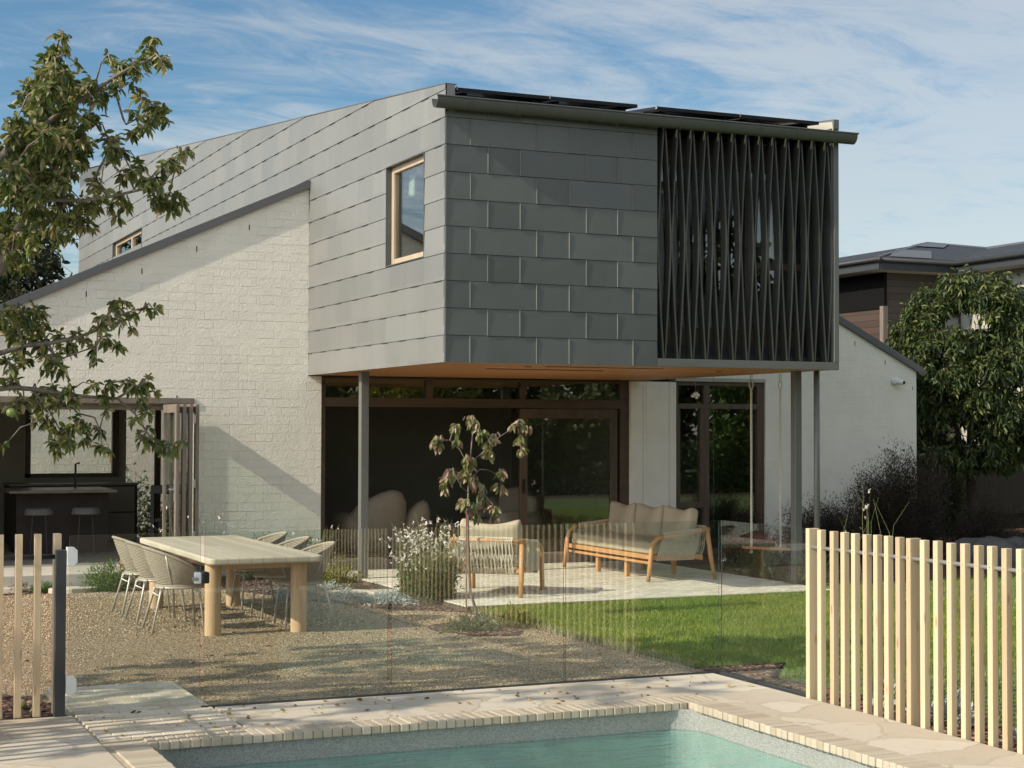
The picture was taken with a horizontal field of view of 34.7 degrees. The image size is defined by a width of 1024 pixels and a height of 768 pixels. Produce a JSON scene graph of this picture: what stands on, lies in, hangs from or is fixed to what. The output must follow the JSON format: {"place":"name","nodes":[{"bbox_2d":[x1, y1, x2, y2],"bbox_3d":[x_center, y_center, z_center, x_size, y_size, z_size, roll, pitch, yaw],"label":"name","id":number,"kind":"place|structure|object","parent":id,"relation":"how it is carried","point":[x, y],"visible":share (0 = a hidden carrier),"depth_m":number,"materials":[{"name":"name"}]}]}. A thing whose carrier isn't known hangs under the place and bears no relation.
{"place":"outdoors","nodes":[
{"label":"outdoors","id":0,"kind":"place"},
{"bbox_2d":[0,462,116,553],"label":"kitchen island","id":1,"kind":"structure","parent":0,"point":[62,502],"depth_m":23.69,"materials":[{"name":"stone"}]},
{"bbox_2d":[47,681,244,740],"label":"brick path","id":2,"kind":"structure","parent":0,"point":[152,718],"depth_m":11.30,"materials":[{"name":"stone"}]},
{"bbox_2d":[150,485,180,536],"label":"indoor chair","id":3,"kind":"object","parent":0,"point":[156,489],"visible":0.45,"depth_m":24.10,"materials":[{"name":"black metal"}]},
{"bbox_2d":[0,673,1023,767],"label":"crazy paving","id":4,"kind":"structure","parent":0,"point":[60,742],"depth_m":11.22,"materials":[{"name":"beige stone"}]},
{"bbox_2d":[53,550,66,716],"bbox_3d":[-3.076,1.716,11.145,0.070,1.172,0.070,1,-2,-24],"label":"gate post","id":5,"kind":"object","parent":4,"relation":"on","point":[59,655],"visible":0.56,"depth_m":11.12,"materials":[{"name":"black metal"}]},
{"bbox_2d":[65,533,200,707],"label":"glass gate","id":6,"kind":"structure","parent":5,"relation":"attached to","point":[71,680],"depth_m":11.13,"materials":[{"name":"clear glass"}]},
{"bbox_2d":[201,520,805,708],"bbox_3d":[0.020,1.693,11.808,4.250,1.272,1.302,1,-2,-24],"label":"glass fence","id":7,"kind":"object","parent":4,"relation":"on","point":[766,684],"visible":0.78,"depth_m":12.55,"materials":[{"name":"clear glass"}]},
{"bbox_2d":[0,0,1023,432],"label":"sky","id":8,"kind":"structure","parent":0,"point":[932,91],"materials":[{"name":"blue"}]},
{"bbox_2d":[341,561,829,606],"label":"patio","id":9,"kind":"structure","parent":0,"point":[586,581],"depth_m":20.66,"materials":[{"name":"beige concrete"}]},
{"bbox_2d":[448,518,544,597],"bbox_3d":[-0.187,2.052,19.592,0.942,0.895,1.022,0,-2,16],"label":"outdoor armchair","id":10,"kind":"object","parent":9,"relation":"on","point":[506,547],"visible":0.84,"depth_m":19.25,"materials":[{"name":"beige fabric"}]},
{"bbox_2d":[562,501,716,581],"bbox_3d":[1.696,2.114,22.373,1.042,0.936,2.536,1,-2,-24],"label":"outdoor sofa","id":11,"kind":"object","parent":9,"relation":"on","point":[650,533],"visible":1,"depth_m":22.00,"materials":[{"name":"beige fabric"}]},
{"bbox_2d":[179,433,1001,727],"bbox_3d":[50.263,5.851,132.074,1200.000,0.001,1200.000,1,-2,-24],"label":"ground","id":12,"kind":"structure","parent":0,"point":[777,674],"depth_m":15.23,"materials":[{"name":"brown soil"}]},
{"bbox_2d":[0,269,27,303],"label":"background tree","id":13,"kind":"object","parent":12,"relation":"on","point":[5,281],"visible":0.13,"depth_m":43.64,"materials":[{"name":"green plant"}]},
{"bbox_2d":[0,278,30,303],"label":"background tree","id":14,"kind":"object","parent":12,"relation":"on","point":[15,293],"visible":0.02,"depth_m":41.37,"materials":[{"name":"green plant"}]},
{"bbox_2d":[2,694,66,719],"bbox_3d":[-6.885,2.262,10.258,7.900,0.001,1.540,1,-2,-24],"label":"mulch bed","id":15,"kind":"object","parent":12,"relation":"on","point":[8,696],"depth_m":11.97,"materials":[{"name":"brown wood"}]},
{"bbox_2d":[0,533,61,719],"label":"slat fence","id":16,"kind":"object","parent":15,"relation":"on","point":[19,557],"visible":0.94,"depth_m":11.06,"materials":[{"name":"brown wood"}]},
{"bbox_2d":[0,214,72,300],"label":"background tree","id":17,"kind":"object","parent":12,"relation":"on","point":[48,268],"visible":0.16,"depth_m":44.38,"materials":[{"name":"green plant"}]},
{"bbox_2d":[3,564,125,589],"bbox_3d":[-9.479,2.444,19.149,10.450,0.270,1.250,1,-2,-24],"label":"kitchen step","id":18,"kind":"object","parent":12,"relation":"on","point":[28,575],"depth_m":20.32,"materials":[{"name":"concrete"}]},
{"bbox_2d":[0,29,194,463],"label":"apple tree","id":19,"kind":"object","parent":12,"relation":"on","point":[32,185],"visible":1,"depth_m":11.63,"materials":[{"name":"green plant"}]},
{"bbox_2d":[126,462,150,537],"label":"courtyard plant","id":20,"kind":"object","parent":12,"relation":"on","point":[139,493],"visible":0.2,"depth_m":28.12,"materials":[{"name":"green plant"}]},
{"bbox_2d":[137,490,172,537],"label":"courtyard plant","id":21,"kind":"object","parent":12,"relation":"on","point":[146,534],"visible":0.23,"depth_m":28.42,"materials":[{"name":"green plant"}]},
{"bbox_2d":[3,575,473,613],"bbox_3d":[-7.445,2.485,17.753,13.020,0.001,5.600,1,-2,-24],"label":"garden bed","id":22,"kind":"object","parent":12,"relation":"on","point":[373,605],"visible":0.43,"depth_m":19.71,"materials":[{"name":"brown wood"}]},
{"bbox_2d":[48,586,97,593],"bbox_3d":[-5.370,2.542,20.062,0.597,0.105,0.339,1,-2,-24],"label":"stepping stone","id":23,"kind":"object","parent":22,"relation":"on","point":[74,589],"visible":0.46,"depth_m":19.96,"materials":[{"name":"beige stone"}]},
{"bbox_2d":[71,558,140,593],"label":"fern shrub","id":24,"kind":"object","parent":22,"relation":"on","point":[107,584],"visible":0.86,"depth_m":20.13,"materials":[{"name":"green plant"}]},
{"bbox_2d":[152,506,224,571],"bbox_3d":[-4.215,2.103,21.356,1.021,1.036,0.554,1,-2,-24],"label":"gaura clump","id":25,"kind":"object","parent":22,"relation":"on","point":[201,534],"visible":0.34,"depth_m":21.38,"materials":[{"name":"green plant"}]},
{"bbox_2d":[266,579,358,601],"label":"grey shrub","id":26,"kind":"object","parent":22,"relation":"on","point":[311,593],"visible":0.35,"depth_m":19.16,"materials":[{"name":"grey plant"}]},
{"bbox_2d":[287,521,338,576],"bbox_3d":[-2.665,2.229,21.717,0.742,0.852,0.657,0,-2,-5],"label":"gaura clump","id":27,"kind":"object","parent":22,"relation":"on","point":[316,539],"visible":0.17,"depth_m":21.76,"materials":[{"name":"white plant"}]},
{"bbox_2d":[321,552,369,589],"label":"round shrub","id":28,"kind":"object","parent":22,"relation":"on","point":[336,572],"visible":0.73,"depth_m":20.57,"materials":[{"name":"green plant"}]},
{"bbox_2d":[320,590,381,603],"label":"grey shrub","id":29,"kind":"object","parent":22,"relation":"on","point":[350,598],"visible":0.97,"depth_m":18.92,"materials":[{"name":"grey plant"}]},
{"bbox_2d":[356,587,418,605],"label":"grey shrub","id":30,"kind":"object","parent":22,"relation":"on","point":[395,598],"visible":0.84,"depth_m":18.78,"materials":[{"name":"grey plant"}]},
{"bbox_2d":[379,514,478,605],"bbox_3d":[-0.971,2.061,19.005,1.049,1.135,1.050,-1,-2,39],"label":"gaura clump","id":31,"kind":"object","parent":22,"relation":"on","point":[434,582],"visible":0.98,"depth_m":18.84,"materials":[{"name":"green plant"}]},
{"bbox_2d":[2,588,693,704],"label":"gravel yard","id":32,"kind":"structure","parent":12,"relation":"on","point":[311,671],"depth_m":14.44,"materials":[{"name":"beige gravel"}]},
{"bbox_2d":[111,536,170,616],"bbox_3d":[-4.030,2.064,17.784,0.622,0.848,0.580,1,-2,-25],"label":"dining chair","id":33,"kind":"object","parent":32,"relation":"on","point":[125,556],"visible":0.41,"depth_m":17.61,"materials":[{"name":"beige metal"}]},
{"bbox_2d":[124,540,186,624],"bbox_3d":[-3.711,2.045,17.050,0.622,0.848,0.580,1,-2,-26],"label":"dining chair","id":34,"kind":"object","parent":32,"relation":"on","point":[137,553],"visible":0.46,"depth_m":16.87,"materials":[{"name":"beige wicker"}]},
{"bbox_2d":[142,546,203,633],"bbox_3d":[-3.368,2.024,16.287,0.622,0.848,0.580,1,-2,-22],"label":"dining chair","id":35,"kind":"object","parent":32,"relation":"on","point":[169,571],"visible":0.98,"depth_m":16.09,"materials":[{"name":"beige metal"}]},
{"bbox_2d":[140,535,322,635],"bbox_3d":[-3.038,2.093,17.314,1.140,0.767,3.330,1,-2,-24],"label":"dining table","id":36,"kind":"object","parent":32,"relation":"on","point":[228,553],"visible":0.97,"depth_m":16.14,"materials":[{"name":"brown wood"}]},
{"bbox_2d":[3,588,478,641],"bbox_3d":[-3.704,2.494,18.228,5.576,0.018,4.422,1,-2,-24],"label":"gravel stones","id":37,"kind":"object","parent":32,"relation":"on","point":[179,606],"visible":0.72,"depth_m":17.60,"materials":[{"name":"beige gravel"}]},
{"bbox_2d":[230,531,288,610],"bbox_3d":[-2.824,2.083,18.359,0.623,0.848,0.580,1,-2,-24],"label":"dining chair","id":38,"kind":"object","parent":32,"relation":"on","point":[276,538],"visible":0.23,"depth_m":18.34,"materials":[{"name":"beige wicker"}]},
{"bbox_2d":[250,536,310,618],"bbox_3d":[-2.475,2.063,17.583,0.622,0.848,0.580,1,-2,-22],"label":"dining chair","id":39,"kind":"object","parent":32,"relation":"on","point":[299,543],"visible":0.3,"depth_m":17.44,"materials":[{"name":"beige wicker"}]},
{"bbox_2d":[273,541,336,627],"bbox_3d":[-2.115,2.041,16.780,0.622,0.848,0.580,1,-2,-22],"label":"dining chair","id":40,"kind":"object","parent":32,"relation":"on","point":[315,571],"visible":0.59,"depth_m":16.66,"materials":[{"name":"beige wicker"}]},
{"bbox_2d":[9,613,753,737],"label":"leaf litter","id":41,"kind":"object","parent":32,"relation":"on","point":[248,716],"visible":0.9,"depth_m":12.97,"materials":[{"name":"brown plant"}]},
{"bbox_2d":[427,622,519,634],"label":"tree mulch","id":42,"kind":"object","parent":32,"relation":"on","point":[435,626],"visible":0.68,"depth_m":16.35,"materials":[{"name":"brown plant"}]},
{"bbox_2d":[466,512,466,612],"bbox_3d":[-0.459,1.874,16.521,0.015,1.170,0.015,1,-2,-24],"label":"plant stake","id":43,"kind":"object","parent":42,"relation":"on","point":[466,562],"visible":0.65,"depth_m":16.52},
{"bbox_2d":[437,613,504,633],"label":"ground cover","id":44,"kind":"object","parent":42,"relation":"on","point":[466,623],"visible":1,"depth_m":16.14,"materials":[{"name":"green plant"}]},
{"bbox_2d":[429,415,531,620],"bbox_3d":[-0.326,1.397,16.811,1.102,2.162,0.387,1,-2,-24],"label":"young dogwood","id":45,"kind":"object","parent":42,"relation":"on","point":[468,463],"visible":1,"depth_m":16.77,"materials":[{"name":"green plant"}]},
{"bbox_2d":[455,626,521,634],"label":"mulch chips","id":46,"kind":"object","parent":42,"relation":"on","point":[500,631],"visible":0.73,"depth_m":16.07,"materials":[{"name":"brown wood"}]},
{"bbox_2d":[489,601,541,628],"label":"ground cover","id":47,"kind":"object","parent":42,"relation":"on","point":[518,618],"visible":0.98,"depth_m":16.48,"materials":[{"name":"green plant"}]},
{"bbox_2d":[45,690,654,767],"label":"paving bed","id":48,"kind":"object","parent":12,"relation":"on","point":[107,745],"visible":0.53,"depth_m":10.28,"materials":[{"name":"beige stone"}]},
{"bbox_2d":[111,695,948,767],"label":"pool coping","id":49,"kind":"object","parent":48,"relation":"on","point":[145,755],"visible":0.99,"depth_m":10.75,"materials":[{"name":"stone"}]},
{"bbox_2d":[0,83,926,584],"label":"house","id":50,"kind":"structure","parent":12,"relation":"on","point":[594,299],"depth_m":22.10,"materials":[{"name":"white paint"}]},
{"bbox_2d":[24,508,53,554],"bbox_3d":[-6.671,2.088,23.101,0.405,0.676,0.405,1,-2,-24],"label":"bar stool","id":51,"kind":"object","parent":50,"relation":"on","point":[32,512],"visible":0.98,"depth_m":22.97,"materials":[{"name":"metal"}]},
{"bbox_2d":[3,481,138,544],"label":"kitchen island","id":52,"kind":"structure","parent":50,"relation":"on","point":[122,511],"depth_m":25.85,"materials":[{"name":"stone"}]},
{"bbox_2d":[71,507,100,554],"bbox_3d":[-6.078,2.097,23.367,0.405,0.676,0.405,1,-2,-24],"label":"bar stool","id":53,"kind":"object","parent":50,"relation":"on","point":[80,511],"visible":0.98,"depth_m":23.25,"materials":[{"name":"fabric"}]},
{"bbox_2d":[25,409,187,536],"bbox_3d":[-6.546,1.418,26.612,2.648,2.210,0.183,1,-2,-27],"label":"courtyard window","id":54,"kind":"structure","parent":50,"relation":"in","point":[115,415],"depth_m":26.59,"materials":[{"name":"black metal"}]},
{"bbox_2d":[116,230,140,255],"bbox_3d":[-8.134,-2.937,35.013,0.075,0.451,3.156,1,-2,-24],"label":"window","id":55,"kind":"structure","parent":50,"relation":"in","point":[132,238],"depth_m":35.04,"materials":[{"name":"brown wood"}]},
{"bbox_2d":[162,404,179,536],"bbox_3d":[-4.531,1.320,21.615,0.103,2.100,0.800,1,-2,-24],"label":"door","id":56,"kind":"structure","parent":50,"relation":"in","point":[171,408],"depth_m":21.32,"materials":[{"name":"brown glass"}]},
{"bbox_2d":[169,404,185,536],"bbox_3d":[-4.424,1.321,21.669,0.045,2.100,0.790,1,-2,-24],"label":"door","id":57,"kind":"structure","parent":50,"relation":"in","point":[182,406],"depth_m":21.34,"materials":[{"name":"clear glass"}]},
{"bbox_2d":[179,404,195,535],"bbox_3d":[-4.322,1.322,21.701,0.078,2.100,0.815,1,-2,-24],"label":"door","id":58,"kind":"structure","parent":50,"relation":"in","point":[189,407],"depth_m":21.37,"materials":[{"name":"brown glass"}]},
{"bbox_2d":[193,404,198,564],"bbox_3d":[-4.269,1.324,21.750,0.045,2.100,0.770,1,-2,-24],"label":"door","id":59,"kind":"structure","parent":50,"relation":"in","point":[195,406],"depth_m":21.41,"materials":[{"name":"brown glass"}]},
{"bbox_2d":[328,490,429,553],"bbox_3d":[-1.941,2.038,24.344,1.440,0.951,1.043,1,-2,-27],"label":"lounge chair","id":60,"kind":"object","parent":50,"relation":"on","point":[386,509],"visible":0.79,"depth_m":23.92,"materials":[{"name":"beige fabric"}]},
{"bbox_2d":[391,155,423,264],"bbox_3d":[-1.183,-2.054,19.500,0.070,1.201,1.271,1,-2,-24],"label":"window","id":61,"kind":"structure","parent":50,"relation":"in","point":[395,258],"depth_m":20.00,"materials":[{"name":"brown wood"}]},
{"bbox_2d":[408,172,416,195],"bbox_3d":[-1.206,-2.430,19.941,0.078,0.326,0.281,1,-2,-15],"label":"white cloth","id":62,"kind":"object","parent":50,"relation":"hanging from","point":[412,183],"visible":1,"depth_m":19.83,"materials":[{"name":"white fabric"}]},
{"bbox_2d":[429,521,460,548],"bbox_3d":[-1.059,2.316,25.122,0.760,0.400,0.756,1,-2,-24],"label":"coffee table","id":63,"kind":"object","parent":50,"relation":"on","point":[441,523],"visible":0.41,"depth_m":25.01,"materials":[{"name":"stone"}]},
{"bbox_2d":[455,487,542,538],"bbox_3d":[-0.194,2.073,25.411,1.043,0.951,1.440,1,-2,-33],"label":"lounge chair","id":64,"kind":"object","parent":50,"relation":"on","point":[509,505],"visible":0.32,"depth_m":25.17,"materials":[{"name":"beige fabric"}]},
{"bbox_2d":[455,86,548,102],"bbox_3d":[-0.452,-3.326,19.474,1.152,0.170,1.734,1,4,-24],"label":"solar panel","id":65,"kind":"object","parent":50,"relation":"attached to","point":[490,94],"visible":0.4,"depth_m":18.85,"materials":[{"name":"black glass"}]},
{"bbox_2d":[518,409,617,549],"bbox_3d":[0.858,1.427,24.630,1.630,2.100,0.090,1,-2,-24],"label":"sliding door","id":66,"kind":"structure","parent":50,"relation":"in","point":[611,414],"depth_m":24.56,"materials":[{"name":"brown wood"}]},
{"bbox_2d":[537,95,637,110],"bbox_3d":[0.606,-3.310,19.949,1.152,0.170,1.734,1,4,-24],"label":"solar panel","id":67,"kind":"object","parent":50,"relation":"attached to","point":[553,100],"visible":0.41,"depth_m":19.32,"materials":[{"name":"black glass"}]},
{"bbox_2d":[629,105,738,120],"bbox_3d":[1.892,-3.291,20.526,1.152,0.170,1.734,1,4,-24],"label":"solar panel","id":68,"kind":"object","parent":50,"relation":"attached to","point":[656,109],"visible":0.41,"depth_m":19.88,"materials":[{"name":"black glass"}]},
{"bbox_2d":[675,381,763,553],"bbox_3d":[3.232,1.313,25.694,1.620,2.680,0.120,1,-2,-24],"label":"window","id":69,"kind":"structure","parent":50,"relation":"in","point":[703,408],"depth_m":25.58,"materials":[{"name":"brown wood"}]},
{"bbox_2d":[657,136,800,347],"bbox_3d":[2.600,-1.654,20.522,2.600,2.760,0.080,1,-2,-24],"label":"upper window","id":70,"kind":"structure","parent":50,"relation":"in","point":[669,139],"depth_m":20.64,"materials":[{"name":"black glass"}]},
{"bbox_2d":[742,374,790,552],"bbox_3d":[3.377,1.053,21.753,0.630,2.380,0.170,1,-2,-15],"label":"rope swing","id":71,"kind":"object","parent":50,"relation":"hanging from","point":[780,548],"visible":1,"depth_m":21.72,"materials":[{"name":"beige fabric"}]},
{"bbox_2d":[728,113,818,127],"bbox_3d":[2.951,-3.275,21.001,1.152,0.170,1.734,1,4,-24],"label":"solar panel","id":72,"kind":"object","parent":50,"relation":"attached to","point":[774,121],"visible":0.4,"depth_m":20.37,"materials":[{"name":"black glass"}]},
{"bbox_2d":[326,551,647,570],"bbox_3d":[-0.307,2.596,23.791,5.010,0.231,0.310,1,-2,-24],"label":"threshold step","id":73,"kind":"object","parent":12,"relation":"on","point":[384,562],"visible":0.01,"depth_m":23.98,"materials":[{"name":"light stone paving"}]},
{"bbox_2d":[156,709,876,767],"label":"pool shell","id":74,"kind":"object","parent":12,"relation":"in","point":[262,753],"visible":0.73,"depth_m":10.93},
{"bbox_2d":[227,731,803,767],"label":"pool floor","id":75,"kind":"structure","parent":74,"relation":"in","point":[535,750],"depth_m":11.35,"materials":[{"name":"tile"}]},
{"bbox_2d":[229,729,812,767],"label":"pool water","id":76,"kind":"structure","parent":74,"relation":"in","point":[573,752],"depth_m":10.75,"materials":[{"name":"teal liquid"}]},
{"bbox_2d":[343,575,829,614],"bbox_3d":[0.704,2.623,21.355,4.880,0.126,4.940,1,-2,-24],"label":"patio bed","id":77,"kind":"object","parent":12,"relation":"on","point":[451,605],"visible":0.14,"depth_m":18.79,"materials":[{"name":"brown soil"}]},
{"bbox_2d":[673,663,1001,748],"bbox_3d":[3.203,2.301,10.862,1.000,0.001,7.300,1,-2,-24],"label":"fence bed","id":78,"kind":"object","parent":12,"relation":"on","point":[697,670],"visible":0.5,"depth_m":13.52,"materials":[{"name":"brown soil"}]},
{"bbox_2d":[685,663,1016,752],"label":"mulch chips","id":79,"kind":"object","parent":78,"relation":"on","point":[765,671],"visible":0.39,"depth_m":13.06,"materials":[{"name":"brown wood"}]},
{"bbox_2d":[862,680,906,711],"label":"rosette plant","id":80,"kind":"object","parent":78,"relation":"on","point":[883,696],"visible":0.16,"depth_m":11.65,"materials":[{"name":"grey plant"}]},
{"bbox_2d":[930,678,974,729],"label":"rosette plant","id":81,"kind":"object","parent":78,"relation":"on","point":[958,709],"visible":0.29,"depth_m":10.99,"materials":[{"name":"grey plant"}]},
{"bbox_2d":[653,528,1023,584],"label":"bed","id":82,"kind":"object","parent":12,"relation":"on","point":[704,564],"depth_m":23.79,"materials":[{"name":"brown soil"}]},
{"bbox_2d":[719,537,762,574],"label":"sedum clump","id":83,"kind":"object","parent":82,"relation":"on","point":[736,569],"visible":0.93,"depth_m":22.48,"materials":[{"name":"green plant"}]},
{"bbox_2d":[711,506,774,564],"bbox_3d":[3.479,2.276,24.429,1.140,0.928,0.878,1,-2,-24],"label":"twiggy shrub","id":84,"kind":"object","parent":82,"relation":"on","point":[732,550],"visible":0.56,"depth_m":24.34,"materials":[{"name":"green plant"}]},
{"bbox_2d":[740,531,789,563],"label":"sedum clump","id":85,"kind":"object","parent":82,"relation":"on","point":[769,535],"visible":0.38,"depth_m":23.40,"materials":[{"name":"green plant"}]},
{"bbox_2d":[745,544,789,579],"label":"grass tuft","id":86,"kind":"object","parent":82,"relation":"on","point":[767,569],"visible":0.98,"depth_m":21.91,"materials":[{"name":"green plant"}]},
{"bbox_2d":[747,535,787,571],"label":"sedum clump","id":87,"kind":"object","parent":82,"relation":"on","point":[771,553],"visible":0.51,"depth_m":22.79,"materials":[{"name":"green plant"}]},
{"bbox_2d":[781,548,840,584],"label":"grass tuft","id":88,"kind":"object","parent":82,"relation":"on","point":[803,572],"visible":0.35,"depth_m":20.79,"materials":[{"name":"plant"}]},
{"bbox_2d":[763,491,873,564],"bbox_3d":[4.604,2.164,24.598,1.734,1.181,1.719,0,-2,18],"label":"twiggy shrub","id":89,"kind":"object","parent":82,"relation":"on","point":[828,523],"visible":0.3,"depth_m":24.48,"materials":[{"name":"brown plant"}]},
{"bbox_2d":[844,485,905,583],"bbox_3d":[4.448,1.908,20.509,0.778,1.389,0.666,1,-2,-24],"label":"gaura clump","id":90,"kind":"object","parent":82,"relation":"on","point":[865,506],"visible":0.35,"depth_m":20.63,"materials":[{"name":"green plant"}]},
{"bbox_2d":[839,438,962,559],"bbox_3d":[5.926,1.786,25.624,2.142,1.999,1.809,2,-2,-45],"label":"twiggy shrub","id":91,"kind":"object","parent":82,"relation":"on","point":[908,523],"visible":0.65,"depth_m":25.43,"materials":[{"name":"brown plant"}]},
{"bbox_2d":[911,419,954,548],"bbox_3d":[6.772,1.655,26.511,0.767,2.202,0.684,0,-2,10],"label":"olive shrub","id":92,"kind":"object","parent":82,"relation":"on","point":[934,467],"visible":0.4,"depth_m":26.40,"materials":[{"name":"green plant"}]},
{"bbox_2d":[933,424,968,536],"bbox_3d":[8.318,1.781,30.943,1.011,2.431,1.034,1,-2,-24],"label":"conifer","id":93,"kind":"object","parent":82,"relation":"on","point":[956,492],"visible":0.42,"depth_m":30.91,"materials":[{"name":"green plant"}]},
{"bbox_2d":[935,486,1023,556],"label":"twiggy shrub","id":94,"kind":"object","parent":82,"relation":"on","point":[979,528],"visible":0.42,"depth_m":25.80,"materials":[{"name":"brown plant"}]},
{"bbox_2d":[954,536,1023,576],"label":"boulder","id":95,"kind":"object","parent":82,"relation":"on","point":[1014,543],"visible":0.31,"depth_m":23.21,"materials":[{"name":"grey stone"}]},
{"bbox_2d":[806,528,1023,753],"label":"slat fence","id":96,"kind":"object","parent":12,"relation":"on","point":[917,559],"visible":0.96,"depth_m":10.92,"materials":[{"name":"brown wood"}]},
{"bbox_2d":[839,241,1023,440],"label":"neighbour house","id":97,"kind":"structure","parent":12,"relation":"on","point":[876,288],"depth_m":37.89,"materials":[{"name":"brown"}]},
{"bbox_2d":[943,315,957,360],"bbox_3d":[10.262,-1.160,38.314,0.420,1.800,0.019,1,-2,-24],"label":"window","id":98,"kind":"structure","parent":97,"relation":"in","point":[950,322],"depth_m":38.31,"materials":[{"name":"grey glass"}]},
{"bbox_2d":[885,263,1023,525],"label":"garden tree","id":99,"kind":"object","parent":12,"relation":"on","point":[989,361],"visible":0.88,"depth_m":27.91,"materials":[{"name":"green plant"}]},
{"bbox_2d":[917,445,1023,528],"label":"paling fence","id":100,"kind":"object","parent":12,"relation":"on","point":[1013,489],"depth_m":33.18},
{"bbox_2d":[470,573,1016,729],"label":"lawn","id":101,"kind":"structure","parent":0,"point":[945,675],"depth_m":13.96,"materials":[{"name":"plant"}]},
{"bbox_2d":[472,606,699,669],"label":"edge grass","id":102,"kind":"structure","parent":101,"relation":"on","point":[570,634],"depth_m":15.05,"materials":[{"name":"plant"}]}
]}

